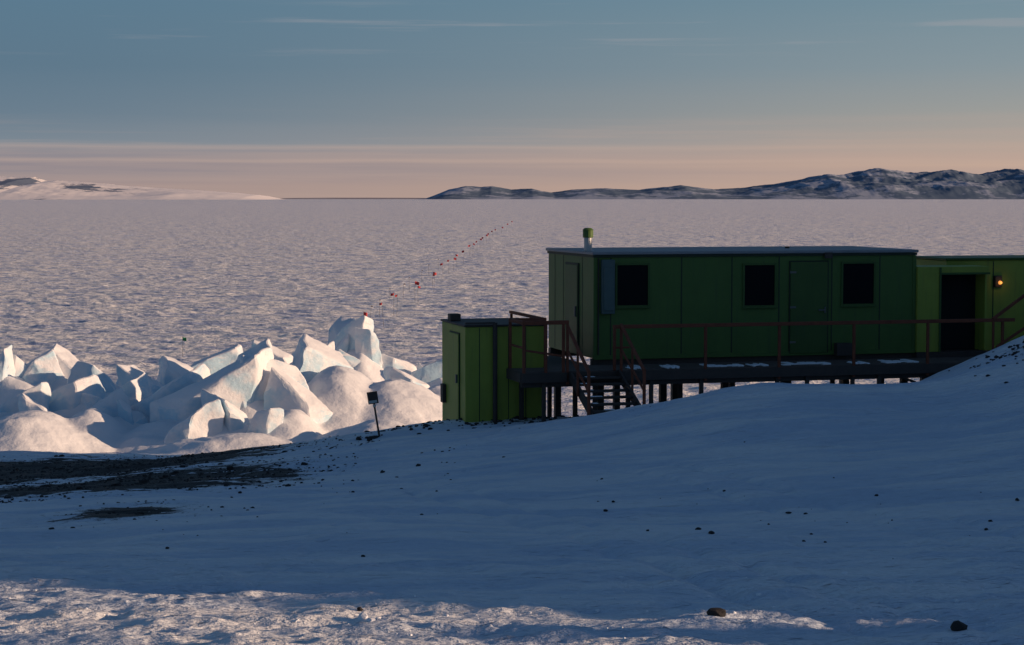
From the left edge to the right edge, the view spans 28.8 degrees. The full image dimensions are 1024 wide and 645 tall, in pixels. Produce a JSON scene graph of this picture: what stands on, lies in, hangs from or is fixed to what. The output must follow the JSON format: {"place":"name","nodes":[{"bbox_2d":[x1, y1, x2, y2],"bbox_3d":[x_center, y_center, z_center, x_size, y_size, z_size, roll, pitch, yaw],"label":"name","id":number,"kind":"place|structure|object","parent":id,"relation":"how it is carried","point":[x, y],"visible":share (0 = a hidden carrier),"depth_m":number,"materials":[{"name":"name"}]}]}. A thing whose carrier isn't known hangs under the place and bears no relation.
{"place":"outdoors","nodes":[
{"label":"outdoors","id":0,"kind":"place"},
{"bbox_2d":[0,176,280,199],"bbox_3d":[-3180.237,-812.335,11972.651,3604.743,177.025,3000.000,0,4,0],"label":"distant snowy mountain","id":1,"kind":"structure","parent":0,"point":[23,188],"depth_m":11231.44,"materials":[{"name":"white snow"}]},
{"bbox_2d":[0,315,441,453],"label":"ice pressure ridge","id":2,"kind":"structure","parent":0,"point":[59,398],"depth_m":66.62,"materials":[{"name":"white ice"}]},
{"bbox_2d":[281,198,424,198],"bbox_3d":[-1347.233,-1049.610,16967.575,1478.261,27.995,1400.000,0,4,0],"label":"distant low coast","id":3,"kind":"structure","parent":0,"point":[352,198],"depth_m":16719.10},
{"bbox_2d":[0,336,1023,644],"bbox_3d":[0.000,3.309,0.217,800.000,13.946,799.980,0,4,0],"label":"snowy ground","id":4,"kind":"structure","parent":0,"point":[526,524],"depth_m":25.74,"materials":[{"name":"white snow"}]},
{"bbox_2d":[367,391,379,435],"bbox_3d":[-3.090,2.238,45.462,0.240,1.340,0.089,-9,2,8],"label":"marker sign","id":5,"kind":"object","parent":4,"relation":"on","point":[372,397],"visible":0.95,"depth_m":45.41,"materials":[{"name":"metal"}]},
{"bbox_2d":[440,313,543,421],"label":"storage shed","id":6,"kind":"structure","parent":4,"relation":"on","point":[476,385],"depth_m":46.44,"materials":[{"name":"green paint"}]},
{"bbox_2d":[449,332,458,419],"bbox_3d":[-1.355,1.296,47.138,0.050,2.100,0.900,-1,4,-15],"label":"door","id":7,"kind":"structure","parent":6,"relation":"in","point":[453,337],"depth_m":47.10,"materials":[{"name":"green paint"}]},
{"bbox_2d":[8,546,1007,638],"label":"snow chunks","id":8,"kind":"object","parent":4,"relation":"on","point":[363,615],"visible":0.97,"depth_m":17.08,"materials":[{"name":"white snow"}]},
{"bbox_2d":[0,339,1023,610],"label":"scattered stones","id":9,"kind":"object","parent":4,"relation":"on","point":[182,465],"visible":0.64,"depth_m":41.87,"materials":[{"name":"stone"}]},
{"bbox_2d":[706,608,725,616],"bbox_3d":[1.684,2.398,16.424,0.165,0.095,0.115,1,4,21],"label":"rock","id":10,"kind":"object","parent":4,"relation":"on","point":[720,612],"visible":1,"depth_m":16.38,"materials":[{"name":"stone"}]},
{"bbox_2d":[506,294,1023,420],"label":"access deck","id":11,"kind":"structure","parent":4,"relation":"on","point":[557,370],"depth_m":46.37,"materials":[{"name":"metal"}]},
{"bbox_2d":[546,228,989,416],"bbox_3d":[6.361,0.263,50.240,10.410,5.368,4.190,-1,4,-15],"label":"station hut","id":12,"kind":"object","parent":4,"relation":"on","point":[596,294],"visible":0.81,"depth_m":48.34,"materials":[{"name":"green paint"}]},
{"bbox_2d":[565,262,827,353],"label":"doors","id":13,"kind":"structure","parent":12,"relation":"in","point":[809,284],"depth_m":48.45,"materials":[{"name":"green paint"}]},
{"bbox_2d":[617,263,873,304],"bbox_3d":[5.679,-0.910,48.045,6.611,0.997,0.028,-1,4,-15],"label":"window glass","id":14,"kind":"structure","parent":12,"relation":"in","point":[858,279],"depth_m":48.11,"materials":[{"name":"black glass"}]},
{"bbox_2d":[615,261,876,308],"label":"window frames","id":15,"kind":"structure","parent":12,"relation":"in","point":[873,304],"depth_m":48.09,"materials":[{"name":"green paint"}]},
{"bbox_2d":[950,620,967,630],"bbox_3d":[3.495,2.384,15.579,0.126,0.109,0.148,0,4,0],"label":"rock","id":16,"kind":"object","parent":4,"relation":"on","point":[957,625],"visible":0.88,"depth_m":15.53,"materials":[{"name":"black stone"}]},
{"bbox_2d":[916,255,1023,380],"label":"station hut","id":17,"kind":"object","parent":4,"relation":"on","point":[1005,282],"visible":0.43,"depth_m":51.18,"materials":[{"name":"green paint"}]},
{"bbox_2d":[0,199,1023,452],"bbox_3d":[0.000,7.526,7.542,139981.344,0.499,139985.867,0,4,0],"label":"frozen sea","id":18,"kind":"structure","parent":0,"point":[106,287],"depth_m":290.98,"materials":[{"name":"white ice"}]},
{"bbox_2d":[0,0,1023,197],"label":"sky","id":19,"kind":"structure","parent":0,"point":[272,98],"materials":[{"name":"blue"}]},
{"bbox_2d":[425,168,1023,198],"bbox_3d":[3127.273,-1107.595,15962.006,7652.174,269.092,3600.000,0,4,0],"label":"distant mountain range","id":20,"kind":"structure","parent":0,"point":[877,183],"depth_m":14758.48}
]}

